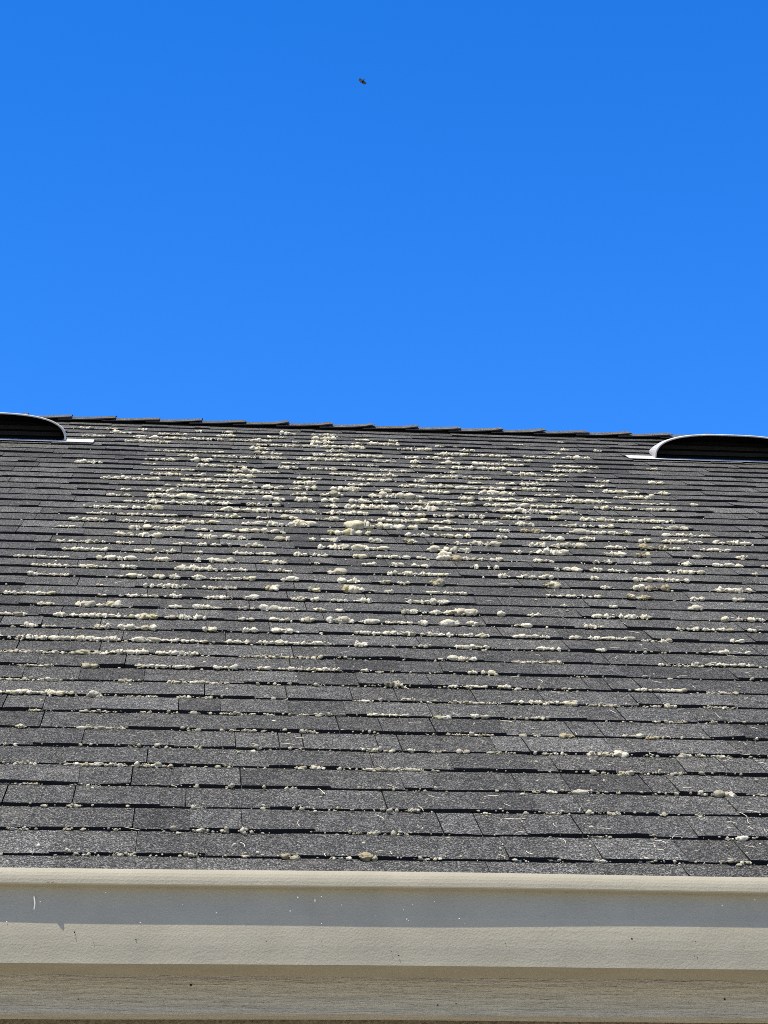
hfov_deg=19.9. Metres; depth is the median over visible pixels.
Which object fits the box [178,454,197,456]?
moss clump
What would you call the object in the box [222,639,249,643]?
moss clump
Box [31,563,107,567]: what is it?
moss clump
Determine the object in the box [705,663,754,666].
moss clump
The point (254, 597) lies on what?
moss clump
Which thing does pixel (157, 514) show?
moss clump
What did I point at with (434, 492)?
moss clump
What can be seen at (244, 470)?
moss
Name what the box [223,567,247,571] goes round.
moss clump
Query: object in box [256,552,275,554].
moss clump
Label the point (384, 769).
moss clump
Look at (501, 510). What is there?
moss clump
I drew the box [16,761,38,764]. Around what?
moss clump
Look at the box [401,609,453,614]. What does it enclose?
moss clump
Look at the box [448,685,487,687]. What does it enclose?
moss clump
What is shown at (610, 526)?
moss clump
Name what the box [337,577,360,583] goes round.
moss clump
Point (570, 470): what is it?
moss clump
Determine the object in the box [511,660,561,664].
moss clump
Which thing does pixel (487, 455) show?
moss clump
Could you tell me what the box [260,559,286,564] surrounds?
moss clump
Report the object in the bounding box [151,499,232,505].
moss clump
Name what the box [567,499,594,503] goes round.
moss clump
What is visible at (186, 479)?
moss clump
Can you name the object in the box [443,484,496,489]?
moss clump
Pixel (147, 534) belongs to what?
moss clump
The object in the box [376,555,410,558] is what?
moss clump
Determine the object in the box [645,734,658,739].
moss clump
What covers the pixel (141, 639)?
moss clump
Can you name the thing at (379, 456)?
moss clump
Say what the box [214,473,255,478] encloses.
moss clump
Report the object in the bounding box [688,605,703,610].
moss clump
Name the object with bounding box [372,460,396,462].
moss clump
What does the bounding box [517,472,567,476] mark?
moss clump
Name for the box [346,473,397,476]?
moss clump
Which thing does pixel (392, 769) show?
moss clump
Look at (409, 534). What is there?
moss clump
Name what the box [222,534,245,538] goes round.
moss clump
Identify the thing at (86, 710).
moss clump
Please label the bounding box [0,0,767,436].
sky
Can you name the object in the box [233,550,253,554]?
moss clump
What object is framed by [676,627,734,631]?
moss clump
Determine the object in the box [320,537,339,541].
moss clump
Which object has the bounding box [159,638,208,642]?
moss clump
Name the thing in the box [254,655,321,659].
moss clump
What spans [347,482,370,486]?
moss clump
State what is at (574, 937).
house
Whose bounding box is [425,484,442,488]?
moss clump
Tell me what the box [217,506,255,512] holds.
moss clump
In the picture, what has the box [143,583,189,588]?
moss clump
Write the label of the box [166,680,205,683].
moss clump
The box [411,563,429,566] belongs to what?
moss clump
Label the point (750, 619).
moss clump
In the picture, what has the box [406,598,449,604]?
moss clump
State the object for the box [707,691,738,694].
moss clump
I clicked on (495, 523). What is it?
moss clump
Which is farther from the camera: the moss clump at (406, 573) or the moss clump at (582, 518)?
the moss clump at (582, 518)
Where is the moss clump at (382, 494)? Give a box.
[368,491,417,498]
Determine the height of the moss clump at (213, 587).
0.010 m
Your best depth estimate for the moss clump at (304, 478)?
8.44 m
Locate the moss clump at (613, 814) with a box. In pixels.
[607,811,620,815]
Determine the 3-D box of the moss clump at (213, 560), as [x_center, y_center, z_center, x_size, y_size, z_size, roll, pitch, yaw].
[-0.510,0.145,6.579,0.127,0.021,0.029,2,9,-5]
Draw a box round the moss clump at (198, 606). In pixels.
[192,604,221,608]
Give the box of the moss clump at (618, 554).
[603,551,626,556]
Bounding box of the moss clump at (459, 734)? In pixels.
[446,733,493,735]
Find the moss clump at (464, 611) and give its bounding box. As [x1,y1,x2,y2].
[451,608,478,615]
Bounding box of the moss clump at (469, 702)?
[449,701,496,703]
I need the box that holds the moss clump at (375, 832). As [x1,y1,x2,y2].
[368,830,380,834]
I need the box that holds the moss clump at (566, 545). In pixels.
[528,542,587,548]
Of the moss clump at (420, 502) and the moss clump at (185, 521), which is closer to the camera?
the moss clump at (185, 521)
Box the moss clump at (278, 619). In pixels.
[269,617,289,621]
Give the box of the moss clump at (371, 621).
[348,619,380,623]
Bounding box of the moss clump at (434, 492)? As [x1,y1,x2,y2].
[422,489,449,493]
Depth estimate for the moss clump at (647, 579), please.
6.55 m
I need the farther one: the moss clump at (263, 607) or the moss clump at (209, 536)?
the moss clump at (209, 536)
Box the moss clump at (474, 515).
[458,513,484,518]
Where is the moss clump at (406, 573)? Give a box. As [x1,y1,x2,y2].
[387,570,450,576]
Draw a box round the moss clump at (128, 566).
[120,564,136,568]
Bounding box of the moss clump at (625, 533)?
[581,530,633,535]
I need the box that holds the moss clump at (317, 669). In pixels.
[278,666,341,670]
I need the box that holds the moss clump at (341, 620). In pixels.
[326,616,349,623]
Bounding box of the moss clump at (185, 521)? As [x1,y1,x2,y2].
[159,519,220,524]
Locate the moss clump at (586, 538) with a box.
[579,536,595,540]
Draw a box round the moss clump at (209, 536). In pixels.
[197,534,217,538]
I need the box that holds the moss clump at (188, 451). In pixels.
[154,449,223,452]
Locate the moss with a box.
[0,426,767,866]
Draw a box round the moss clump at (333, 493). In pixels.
[320,490,343,496]
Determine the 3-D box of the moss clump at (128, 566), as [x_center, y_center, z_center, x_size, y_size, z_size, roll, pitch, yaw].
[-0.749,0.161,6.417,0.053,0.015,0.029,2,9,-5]
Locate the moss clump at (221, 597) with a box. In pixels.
[203,595,232,599]
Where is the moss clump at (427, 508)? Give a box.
[405,504,438,510]
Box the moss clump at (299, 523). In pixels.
[288,519,316,526]
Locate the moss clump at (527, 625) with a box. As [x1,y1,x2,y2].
[514,623,532,627]
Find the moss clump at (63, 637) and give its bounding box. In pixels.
[0,634,100,640]
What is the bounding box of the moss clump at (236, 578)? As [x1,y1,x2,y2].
[210,577,241,579]
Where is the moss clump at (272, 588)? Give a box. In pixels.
[264,585,279,590]
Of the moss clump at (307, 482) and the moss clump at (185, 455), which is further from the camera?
the moss clump at (185, 455)
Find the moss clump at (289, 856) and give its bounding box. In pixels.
[281,853,300,859]
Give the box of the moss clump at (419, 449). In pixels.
[397,447,432,450]
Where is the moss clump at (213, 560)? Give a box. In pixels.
[194,557,234,562]
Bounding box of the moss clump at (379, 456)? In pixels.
[357,455,383,457]
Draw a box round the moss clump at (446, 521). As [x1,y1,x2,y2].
[428,520,455,523]
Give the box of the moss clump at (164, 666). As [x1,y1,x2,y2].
[134,664,194,668]
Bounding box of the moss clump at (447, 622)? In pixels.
[439,619,460,625]
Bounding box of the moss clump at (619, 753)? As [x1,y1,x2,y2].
[583,750,629,757]
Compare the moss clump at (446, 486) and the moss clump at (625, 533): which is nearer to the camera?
the moss clump at (625, 533)
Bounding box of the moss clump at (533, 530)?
[520,528,544,532]
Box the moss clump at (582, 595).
[545,594,601,597]
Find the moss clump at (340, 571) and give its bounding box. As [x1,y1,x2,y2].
[327,568,347,574]
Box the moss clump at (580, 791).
[571,789,591,794]
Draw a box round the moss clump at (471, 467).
[451,465,506,470]
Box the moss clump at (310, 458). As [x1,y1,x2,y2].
[296,456,333,460]
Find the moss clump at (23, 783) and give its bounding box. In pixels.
[0,782,33,784]
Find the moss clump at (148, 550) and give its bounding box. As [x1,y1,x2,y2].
[132,548,154,552]
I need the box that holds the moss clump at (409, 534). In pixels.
[405,532,438,536]
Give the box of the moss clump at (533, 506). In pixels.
[509,503,562,507]
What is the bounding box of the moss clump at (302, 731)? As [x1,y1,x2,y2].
[299,729,318,733]
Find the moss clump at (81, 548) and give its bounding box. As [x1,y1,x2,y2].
[62,546,108,551]
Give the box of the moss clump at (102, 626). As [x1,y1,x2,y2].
[94,623,111,628]
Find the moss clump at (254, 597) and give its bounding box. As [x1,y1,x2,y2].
[242,594,259,599]
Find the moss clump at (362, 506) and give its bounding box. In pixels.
[344,504,377,509]
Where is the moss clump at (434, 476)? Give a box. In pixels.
[425,474,457,478]
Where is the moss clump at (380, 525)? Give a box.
[375,522,394,529]
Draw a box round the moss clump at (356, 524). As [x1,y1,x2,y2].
[343,520,374,528]
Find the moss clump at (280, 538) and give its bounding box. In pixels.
[273,536,290,540]
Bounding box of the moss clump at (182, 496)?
[147,493,197,498]
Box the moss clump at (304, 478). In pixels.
[296,477,321,479]
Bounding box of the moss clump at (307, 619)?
[299,617,314,621]
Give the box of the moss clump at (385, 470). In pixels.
[379,469,411,471]
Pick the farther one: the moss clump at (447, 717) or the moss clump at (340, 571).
the moss clump at (340, 571)
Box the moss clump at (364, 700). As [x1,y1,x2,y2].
[353,700,373,701]
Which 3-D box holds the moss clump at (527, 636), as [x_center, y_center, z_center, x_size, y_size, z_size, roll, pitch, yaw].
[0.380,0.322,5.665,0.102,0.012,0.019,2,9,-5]
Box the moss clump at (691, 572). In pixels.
[663,569,705,574]
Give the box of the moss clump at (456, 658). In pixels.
[447,655,477,661]
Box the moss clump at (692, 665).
[666,664,703,666]
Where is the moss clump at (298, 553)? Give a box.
[294,551,307,555]
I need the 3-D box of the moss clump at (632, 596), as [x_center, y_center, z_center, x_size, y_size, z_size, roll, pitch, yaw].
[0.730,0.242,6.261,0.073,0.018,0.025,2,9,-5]
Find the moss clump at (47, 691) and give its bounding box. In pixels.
[0,689,74,695]
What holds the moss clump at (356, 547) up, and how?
on the house
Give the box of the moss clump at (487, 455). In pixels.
[471,454,506,457]
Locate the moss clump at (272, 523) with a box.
[253,520,283,526]
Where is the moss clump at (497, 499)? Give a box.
[478,497,513,500]
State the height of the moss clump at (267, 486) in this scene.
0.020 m
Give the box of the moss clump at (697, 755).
[672,753,731,757]
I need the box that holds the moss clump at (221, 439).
[191,437,223,440]
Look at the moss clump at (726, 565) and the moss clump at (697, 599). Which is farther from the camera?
the moss clump at (726, 565)
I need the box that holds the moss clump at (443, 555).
[436,550,462,560]
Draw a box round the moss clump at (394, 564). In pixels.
[391,562,403,566]
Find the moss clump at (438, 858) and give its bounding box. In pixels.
[413,857,441,860]
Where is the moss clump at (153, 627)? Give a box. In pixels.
[117,624,156,630]
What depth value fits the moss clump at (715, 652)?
5.56 m
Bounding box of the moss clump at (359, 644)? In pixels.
[354,640,368,646]
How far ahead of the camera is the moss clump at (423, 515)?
7.62 m
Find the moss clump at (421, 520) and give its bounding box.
[368,518,427,523]
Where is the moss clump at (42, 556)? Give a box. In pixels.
[29,555,68,557]
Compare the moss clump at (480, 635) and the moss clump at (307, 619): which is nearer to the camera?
the moss clump at (480, 635)
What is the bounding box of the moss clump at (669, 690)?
[635,688,687,692]
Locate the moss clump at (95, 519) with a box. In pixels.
[68,516,107,521]
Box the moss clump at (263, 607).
[258,604,299,610]
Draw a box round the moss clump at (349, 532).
[327,528,370,535]
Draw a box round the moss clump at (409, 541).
[402,539,417,543]
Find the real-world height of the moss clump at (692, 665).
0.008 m
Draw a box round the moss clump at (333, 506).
[324,504,338,507]
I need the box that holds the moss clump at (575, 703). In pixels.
[564,701,578,706]
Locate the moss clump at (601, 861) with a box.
[594,859,610,862]
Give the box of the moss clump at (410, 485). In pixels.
[401,484,417,487]
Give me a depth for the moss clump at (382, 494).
8.03 m
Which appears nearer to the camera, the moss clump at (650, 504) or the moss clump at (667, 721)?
the moss clump at (667, 721)
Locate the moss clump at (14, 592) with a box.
[3,590,56,594]
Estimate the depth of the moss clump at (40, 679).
4.99 m
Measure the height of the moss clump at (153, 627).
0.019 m
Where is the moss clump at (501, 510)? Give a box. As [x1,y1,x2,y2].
[492,508,512,512]
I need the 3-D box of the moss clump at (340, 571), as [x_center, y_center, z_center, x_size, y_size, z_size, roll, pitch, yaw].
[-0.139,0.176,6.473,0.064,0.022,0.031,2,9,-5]
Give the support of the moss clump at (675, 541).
on the house
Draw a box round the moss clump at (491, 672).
[481,670,495,674]
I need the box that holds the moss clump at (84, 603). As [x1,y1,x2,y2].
[75,601,90,606]
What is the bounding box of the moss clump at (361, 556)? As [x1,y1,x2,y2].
[352,554,366,558]
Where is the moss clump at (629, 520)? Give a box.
[596,517,674,523]
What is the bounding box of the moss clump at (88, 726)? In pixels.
[76,724,125,729]
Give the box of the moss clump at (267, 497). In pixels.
[262,495,285,500]
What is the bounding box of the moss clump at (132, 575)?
[125,573,144,577]
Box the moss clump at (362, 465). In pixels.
[344,464,378,466]
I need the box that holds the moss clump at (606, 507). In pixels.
[594,505,626,509]
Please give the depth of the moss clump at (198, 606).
5.87 m
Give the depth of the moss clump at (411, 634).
5.63 m
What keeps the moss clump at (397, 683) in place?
on the house
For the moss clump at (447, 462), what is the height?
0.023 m
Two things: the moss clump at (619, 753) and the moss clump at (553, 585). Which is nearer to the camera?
the moss clump at (619, 753)
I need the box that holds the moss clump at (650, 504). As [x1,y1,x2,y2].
[629,502,669,504]
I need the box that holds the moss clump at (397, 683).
[384,680,403,687]
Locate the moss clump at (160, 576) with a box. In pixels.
[153,574,165,579]
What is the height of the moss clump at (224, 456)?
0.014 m
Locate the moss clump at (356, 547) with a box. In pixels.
[351,544,389,550]
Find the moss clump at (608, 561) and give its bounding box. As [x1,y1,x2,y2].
[593,559,612,563]
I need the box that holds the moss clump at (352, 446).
[323,445,360,448]
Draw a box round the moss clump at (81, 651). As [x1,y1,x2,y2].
[0,649,89,654]
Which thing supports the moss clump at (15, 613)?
on the house
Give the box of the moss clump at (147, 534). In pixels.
[113,531,163,537]
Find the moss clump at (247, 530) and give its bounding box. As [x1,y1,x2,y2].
[232,528,259,532]
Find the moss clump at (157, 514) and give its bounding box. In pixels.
[132,513,177,516]
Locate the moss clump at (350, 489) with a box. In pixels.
[330,486,360,491]
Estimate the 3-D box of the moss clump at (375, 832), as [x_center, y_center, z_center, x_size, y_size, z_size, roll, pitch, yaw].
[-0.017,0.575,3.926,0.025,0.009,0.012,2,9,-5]
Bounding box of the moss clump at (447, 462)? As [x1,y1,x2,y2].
[439,460,460,464]
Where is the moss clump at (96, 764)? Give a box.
[63,761,127,766]
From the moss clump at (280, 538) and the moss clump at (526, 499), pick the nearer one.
the moss clump at (280, 538)
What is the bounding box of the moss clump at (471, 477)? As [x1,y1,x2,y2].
[463,476,490,479]
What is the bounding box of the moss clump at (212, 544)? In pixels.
[197,542,231,546]
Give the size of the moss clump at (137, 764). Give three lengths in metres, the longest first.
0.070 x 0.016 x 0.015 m
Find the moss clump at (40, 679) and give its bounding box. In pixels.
[0,677,59,680]
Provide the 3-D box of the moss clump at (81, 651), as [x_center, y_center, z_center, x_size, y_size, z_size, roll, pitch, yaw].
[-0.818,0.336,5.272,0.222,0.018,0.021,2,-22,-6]
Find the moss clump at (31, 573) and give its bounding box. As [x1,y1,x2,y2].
[27,571,41,574]
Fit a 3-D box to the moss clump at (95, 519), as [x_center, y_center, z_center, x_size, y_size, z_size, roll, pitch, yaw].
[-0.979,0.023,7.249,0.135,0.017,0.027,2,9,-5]
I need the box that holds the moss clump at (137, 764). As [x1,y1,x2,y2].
[132,761,166,767]
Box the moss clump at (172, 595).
[163,593,181,597]
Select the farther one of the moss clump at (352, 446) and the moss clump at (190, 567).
the moss clump at (352, 446)
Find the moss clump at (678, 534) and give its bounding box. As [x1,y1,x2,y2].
[661,533,709,536]
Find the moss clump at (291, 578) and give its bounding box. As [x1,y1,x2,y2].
[281,576,298,581]
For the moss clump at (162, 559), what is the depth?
6.56 m
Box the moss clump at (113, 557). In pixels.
[96,555,138,559]
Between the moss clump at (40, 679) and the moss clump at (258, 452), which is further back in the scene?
the moss clump at (258, 452)
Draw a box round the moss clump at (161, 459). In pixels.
[145,458,178,460]
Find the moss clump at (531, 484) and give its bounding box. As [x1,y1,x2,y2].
[519,482,545,486]
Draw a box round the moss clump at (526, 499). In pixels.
[514,497,537,501]
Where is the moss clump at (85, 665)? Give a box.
[81,663,98,667]
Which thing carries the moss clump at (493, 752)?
on the house
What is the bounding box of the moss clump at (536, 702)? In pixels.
[511,700,577,704]
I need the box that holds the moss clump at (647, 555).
[636,552,651,557]
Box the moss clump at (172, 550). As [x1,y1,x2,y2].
[160,548,176,552]
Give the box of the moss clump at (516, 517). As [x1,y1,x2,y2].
[510,515,530,519]
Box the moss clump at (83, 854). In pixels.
[72,852,90,855]
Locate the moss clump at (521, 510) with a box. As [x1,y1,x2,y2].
[510,507,547,513]
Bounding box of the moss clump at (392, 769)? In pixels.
[363,767,404,770]
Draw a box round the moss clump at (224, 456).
[212,455,255,457]
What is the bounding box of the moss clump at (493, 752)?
[487,751,515,753]
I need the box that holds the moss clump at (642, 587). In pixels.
[631,584,669,591]
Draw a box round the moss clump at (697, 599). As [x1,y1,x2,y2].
[689,597,704,600]
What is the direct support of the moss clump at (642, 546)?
on the house
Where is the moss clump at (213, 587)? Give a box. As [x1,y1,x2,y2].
[202,585,236,588]
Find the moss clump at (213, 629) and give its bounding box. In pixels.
[202,626,216,631]
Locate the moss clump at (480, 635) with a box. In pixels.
[420,631,489,637]
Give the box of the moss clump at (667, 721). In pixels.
[664,720,685,723]
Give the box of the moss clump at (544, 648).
[536,646,560,650]
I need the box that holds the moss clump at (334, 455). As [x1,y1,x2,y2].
[312,453,355,457]
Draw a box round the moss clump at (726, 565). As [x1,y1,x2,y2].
[712,563,743,566]
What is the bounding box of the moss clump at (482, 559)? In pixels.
[463,556,503,560]
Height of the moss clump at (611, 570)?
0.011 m
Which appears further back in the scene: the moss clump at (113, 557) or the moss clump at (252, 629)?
the moss clump at (113, 557)
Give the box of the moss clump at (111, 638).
[101,635,120,641]
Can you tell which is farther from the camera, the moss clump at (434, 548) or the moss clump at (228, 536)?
the moss clump at (228, 536)
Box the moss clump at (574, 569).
[554,567,582,571]
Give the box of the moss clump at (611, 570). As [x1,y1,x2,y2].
[607,568,628,571]
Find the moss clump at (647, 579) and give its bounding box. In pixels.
[632,577,679,581]
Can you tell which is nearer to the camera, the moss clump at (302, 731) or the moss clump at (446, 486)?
the moss clump at (302, 731)
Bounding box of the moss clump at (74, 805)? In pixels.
[66,803,82,807]
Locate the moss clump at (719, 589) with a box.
[713,586,752,592]
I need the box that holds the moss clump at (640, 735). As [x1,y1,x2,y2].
[621,733,642,737]
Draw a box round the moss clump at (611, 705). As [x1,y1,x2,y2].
[588,704,616,706]
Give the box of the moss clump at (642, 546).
[638,543,654,549]
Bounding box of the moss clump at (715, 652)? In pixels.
[702,651,729,653]
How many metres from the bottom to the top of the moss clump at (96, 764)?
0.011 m
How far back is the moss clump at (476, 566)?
6.65 m
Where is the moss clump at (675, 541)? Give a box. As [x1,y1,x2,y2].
[661,539,688,543]
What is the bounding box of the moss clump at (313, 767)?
[310,765,325,769]
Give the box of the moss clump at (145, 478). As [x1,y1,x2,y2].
[128,476,160,479]
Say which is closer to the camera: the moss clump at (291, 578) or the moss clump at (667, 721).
the moss clump at (667, 721)
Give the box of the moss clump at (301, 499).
[294,496,312,501]
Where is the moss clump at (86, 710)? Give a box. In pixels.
[79,709,115,712]
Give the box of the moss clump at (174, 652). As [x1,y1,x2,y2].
[148,650,198,655]
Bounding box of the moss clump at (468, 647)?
[454,644,489,649]
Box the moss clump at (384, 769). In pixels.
[362,767,421,771]
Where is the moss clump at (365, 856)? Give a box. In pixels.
[358,852,377,861]
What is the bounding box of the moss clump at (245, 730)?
[229,729,256,731]
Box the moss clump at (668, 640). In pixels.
[641,638,672,642]
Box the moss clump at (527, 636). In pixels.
[512,634,549,638]
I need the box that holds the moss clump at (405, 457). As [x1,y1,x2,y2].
[402,456,427,458]
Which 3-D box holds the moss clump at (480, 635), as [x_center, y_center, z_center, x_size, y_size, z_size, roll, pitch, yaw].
[0.183,0.317,5.647,0.183,0.017,0.020,2,9,-5]
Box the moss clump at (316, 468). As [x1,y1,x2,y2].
[307,467,337,470]
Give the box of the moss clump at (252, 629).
[243,627,258,632]
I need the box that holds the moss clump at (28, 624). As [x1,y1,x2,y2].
[20,621,37,627]
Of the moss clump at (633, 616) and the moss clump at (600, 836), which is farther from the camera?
the moss clump at (633, 616)
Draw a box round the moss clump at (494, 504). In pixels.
[483,503,511,506]
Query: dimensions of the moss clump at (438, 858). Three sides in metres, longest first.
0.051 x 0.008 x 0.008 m
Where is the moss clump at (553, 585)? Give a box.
[543,581,560,588]
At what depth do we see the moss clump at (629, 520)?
7.69 m
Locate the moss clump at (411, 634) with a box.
[367,631,415,636]
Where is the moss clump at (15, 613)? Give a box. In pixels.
[0,611,27,615]
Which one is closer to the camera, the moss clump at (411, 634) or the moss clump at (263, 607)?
the moss clump at (411, 634)
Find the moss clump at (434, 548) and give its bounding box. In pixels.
[426,545,473,552]
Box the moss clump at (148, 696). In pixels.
[124,695,157,697]
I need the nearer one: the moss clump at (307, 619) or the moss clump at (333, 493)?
the moss clump at (307, 619)
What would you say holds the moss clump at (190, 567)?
on the house
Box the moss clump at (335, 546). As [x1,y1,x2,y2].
[318,543,349,549]
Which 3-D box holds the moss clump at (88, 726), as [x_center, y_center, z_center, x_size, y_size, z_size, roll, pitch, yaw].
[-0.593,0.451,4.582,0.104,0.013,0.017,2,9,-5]
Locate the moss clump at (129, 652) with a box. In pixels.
[110,649,149,654]
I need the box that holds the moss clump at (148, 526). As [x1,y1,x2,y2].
[128,524,186,530]
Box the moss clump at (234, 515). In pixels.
[200,513,240,517]
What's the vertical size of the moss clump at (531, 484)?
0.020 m
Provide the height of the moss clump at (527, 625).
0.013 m
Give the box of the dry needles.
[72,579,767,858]
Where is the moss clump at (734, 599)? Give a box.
[732,597,744,601]
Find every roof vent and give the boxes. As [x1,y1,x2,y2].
[0,412,93,442]
[625,434,767,462]
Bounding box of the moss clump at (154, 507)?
[124,504,163,509]
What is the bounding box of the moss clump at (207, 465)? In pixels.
[197,463,231,467]
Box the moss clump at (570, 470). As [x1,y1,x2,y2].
[550,469,586,472]
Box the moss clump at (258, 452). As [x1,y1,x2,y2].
[254,450,282,454]
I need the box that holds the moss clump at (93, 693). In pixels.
[87,690,105,697]
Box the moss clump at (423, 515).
[387,512,425,517]
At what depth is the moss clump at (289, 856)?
3.76 m
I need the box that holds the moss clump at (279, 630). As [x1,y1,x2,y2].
[271,628,299,633]
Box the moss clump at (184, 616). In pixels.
[165,613,206,619]
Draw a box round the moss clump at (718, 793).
[710,790,736,797]
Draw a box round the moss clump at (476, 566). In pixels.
[470,564,498,568]
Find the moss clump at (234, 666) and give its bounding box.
[213,664,237,669]
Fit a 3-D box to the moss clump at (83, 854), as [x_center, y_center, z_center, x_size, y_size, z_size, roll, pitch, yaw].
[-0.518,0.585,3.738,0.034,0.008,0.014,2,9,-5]
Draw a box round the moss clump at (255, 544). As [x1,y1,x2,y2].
[240,542,257,547]
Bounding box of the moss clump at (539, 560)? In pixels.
[533,558,551,562]
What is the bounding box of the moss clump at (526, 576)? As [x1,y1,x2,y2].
[516,574,553,579]
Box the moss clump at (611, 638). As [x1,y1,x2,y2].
[587,635,635,640]
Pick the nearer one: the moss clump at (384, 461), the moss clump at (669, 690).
the moss clump at (669, 690)
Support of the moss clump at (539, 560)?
on the house
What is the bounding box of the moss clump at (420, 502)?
[418,500,475,505]
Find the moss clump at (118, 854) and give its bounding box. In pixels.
[109,852,134,856]
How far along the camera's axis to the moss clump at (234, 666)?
5.17 m
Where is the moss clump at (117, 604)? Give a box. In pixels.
[89,600,123,607]
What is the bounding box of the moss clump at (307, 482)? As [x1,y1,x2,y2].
[293,481,316,484]
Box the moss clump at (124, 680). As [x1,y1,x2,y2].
[118,678,131,682]
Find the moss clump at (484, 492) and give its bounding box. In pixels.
[464,489,507,495]
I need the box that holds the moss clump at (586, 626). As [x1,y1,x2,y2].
[583,623,604,628]
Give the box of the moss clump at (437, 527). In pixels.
[428,525,463,530]
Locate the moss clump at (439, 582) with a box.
[429,578,444,586]
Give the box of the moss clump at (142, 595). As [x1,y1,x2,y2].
[119,593,158,597]
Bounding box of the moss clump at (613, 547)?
[604,545,628,548]
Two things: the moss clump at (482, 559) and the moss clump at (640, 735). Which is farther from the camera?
the moss clump at (482, 559)
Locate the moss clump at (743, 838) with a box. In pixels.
[725,836,749,840]
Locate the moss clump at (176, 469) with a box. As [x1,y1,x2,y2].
[153,468,194,470]
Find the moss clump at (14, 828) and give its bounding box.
[6,826,27,829]
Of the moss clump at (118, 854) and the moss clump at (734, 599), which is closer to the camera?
the moss clump at (118, 854)
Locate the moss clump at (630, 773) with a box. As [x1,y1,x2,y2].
[619,770,633,775]
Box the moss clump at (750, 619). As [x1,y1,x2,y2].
[736,617,765,621]
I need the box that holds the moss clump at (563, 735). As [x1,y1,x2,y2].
[559,733,574,737]
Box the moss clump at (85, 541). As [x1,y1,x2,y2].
[56,539,105,542]
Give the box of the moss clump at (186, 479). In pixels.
[181,478,212,481]
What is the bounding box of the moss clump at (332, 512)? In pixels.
[323,510,356,514]
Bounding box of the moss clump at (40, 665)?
[17,663,53,666]
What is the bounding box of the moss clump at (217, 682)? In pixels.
[205,681,229,683]
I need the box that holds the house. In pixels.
[0,413,767,1023]
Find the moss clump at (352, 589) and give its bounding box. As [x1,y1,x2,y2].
[341,584,364,593]
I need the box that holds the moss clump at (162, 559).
[146,556,170,561]
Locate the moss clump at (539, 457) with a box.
[522,455,554,458]
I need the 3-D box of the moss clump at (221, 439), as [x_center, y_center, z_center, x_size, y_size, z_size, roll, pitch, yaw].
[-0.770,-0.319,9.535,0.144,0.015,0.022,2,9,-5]
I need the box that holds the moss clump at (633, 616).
[591,613,651,619]
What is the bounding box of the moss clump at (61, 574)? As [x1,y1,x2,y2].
[42,573,68,575]
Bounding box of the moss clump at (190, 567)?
[174,564,216,570]
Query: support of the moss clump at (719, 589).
on the house
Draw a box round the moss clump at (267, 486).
[261,484,283,489]
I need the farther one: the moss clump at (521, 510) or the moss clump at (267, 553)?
the moss clump at (521, 510)
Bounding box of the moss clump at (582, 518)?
[580,516,614,522]
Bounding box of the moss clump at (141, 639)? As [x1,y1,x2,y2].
[129,636,160,642]
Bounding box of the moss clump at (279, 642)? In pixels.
[256,639,329,644]
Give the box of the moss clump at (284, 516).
[280,514,298,519]
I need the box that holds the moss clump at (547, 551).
[530,547,568,555]
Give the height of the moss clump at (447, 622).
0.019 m
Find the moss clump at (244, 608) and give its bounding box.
[238,606,254,609]
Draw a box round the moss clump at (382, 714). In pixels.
[367,713,409,716]
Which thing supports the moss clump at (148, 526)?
on the house
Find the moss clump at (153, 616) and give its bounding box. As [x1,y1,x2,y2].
[142,613,157,618]
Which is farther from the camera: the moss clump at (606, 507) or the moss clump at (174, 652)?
the moss clump at (606, 507)
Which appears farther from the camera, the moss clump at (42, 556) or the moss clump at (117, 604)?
the moss clump at (42, 556)
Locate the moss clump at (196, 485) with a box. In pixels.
[176,483,206,487]
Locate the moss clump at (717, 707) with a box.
[703,705,734,708]
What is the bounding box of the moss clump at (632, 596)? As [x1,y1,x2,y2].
[626,593,650,599]
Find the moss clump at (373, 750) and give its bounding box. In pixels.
[366,748,377,751]
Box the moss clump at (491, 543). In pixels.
[454,540,502,546]
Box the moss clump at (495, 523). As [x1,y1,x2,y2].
[473,521,502,525]
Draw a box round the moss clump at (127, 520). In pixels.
[119,518,149,521]
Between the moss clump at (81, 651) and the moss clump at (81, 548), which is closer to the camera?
the moss clump at (81, 651)
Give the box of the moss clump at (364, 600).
[353,597,372,602]
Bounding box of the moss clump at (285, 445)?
[269,444,299,446]
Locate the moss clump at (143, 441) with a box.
[124,439,171,443]
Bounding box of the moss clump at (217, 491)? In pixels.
[204,489,249,493]
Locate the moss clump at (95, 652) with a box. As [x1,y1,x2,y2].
[87,650,108,654]
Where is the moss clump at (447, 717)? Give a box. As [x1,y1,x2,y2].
[434,715,451,719]
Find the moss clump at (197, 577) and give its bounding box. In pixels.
[192,574,205,580]
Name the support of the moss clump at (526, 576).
on the house
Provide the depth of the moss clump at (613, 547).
7.11 m
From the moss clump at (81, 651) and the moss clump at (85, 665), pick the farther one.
the moss clump at (81, 651)
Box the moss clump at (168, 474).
[150,472,189,475]
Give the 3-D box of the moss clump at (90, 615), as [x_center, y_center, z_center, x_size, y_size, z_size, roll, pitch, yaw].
[-0.733,0.270,5.707,0.262,0.016,0.027,2,9,-5]
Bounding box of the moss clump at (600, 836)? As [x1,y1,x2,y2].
[587,835,611,837]
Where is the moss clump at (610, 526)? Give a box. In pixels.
[559,524,613,528]
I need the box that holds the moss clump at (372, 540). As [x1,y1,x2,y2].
[368,538,383,542]
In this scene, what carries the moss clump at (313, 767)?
on the house
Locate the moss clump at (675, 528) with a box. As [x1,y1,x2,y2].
[652,526,688,529]
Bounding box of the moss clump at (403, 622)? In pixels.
[385,621,412,624]
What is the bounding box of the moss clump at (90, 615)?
[53,611,149,618]

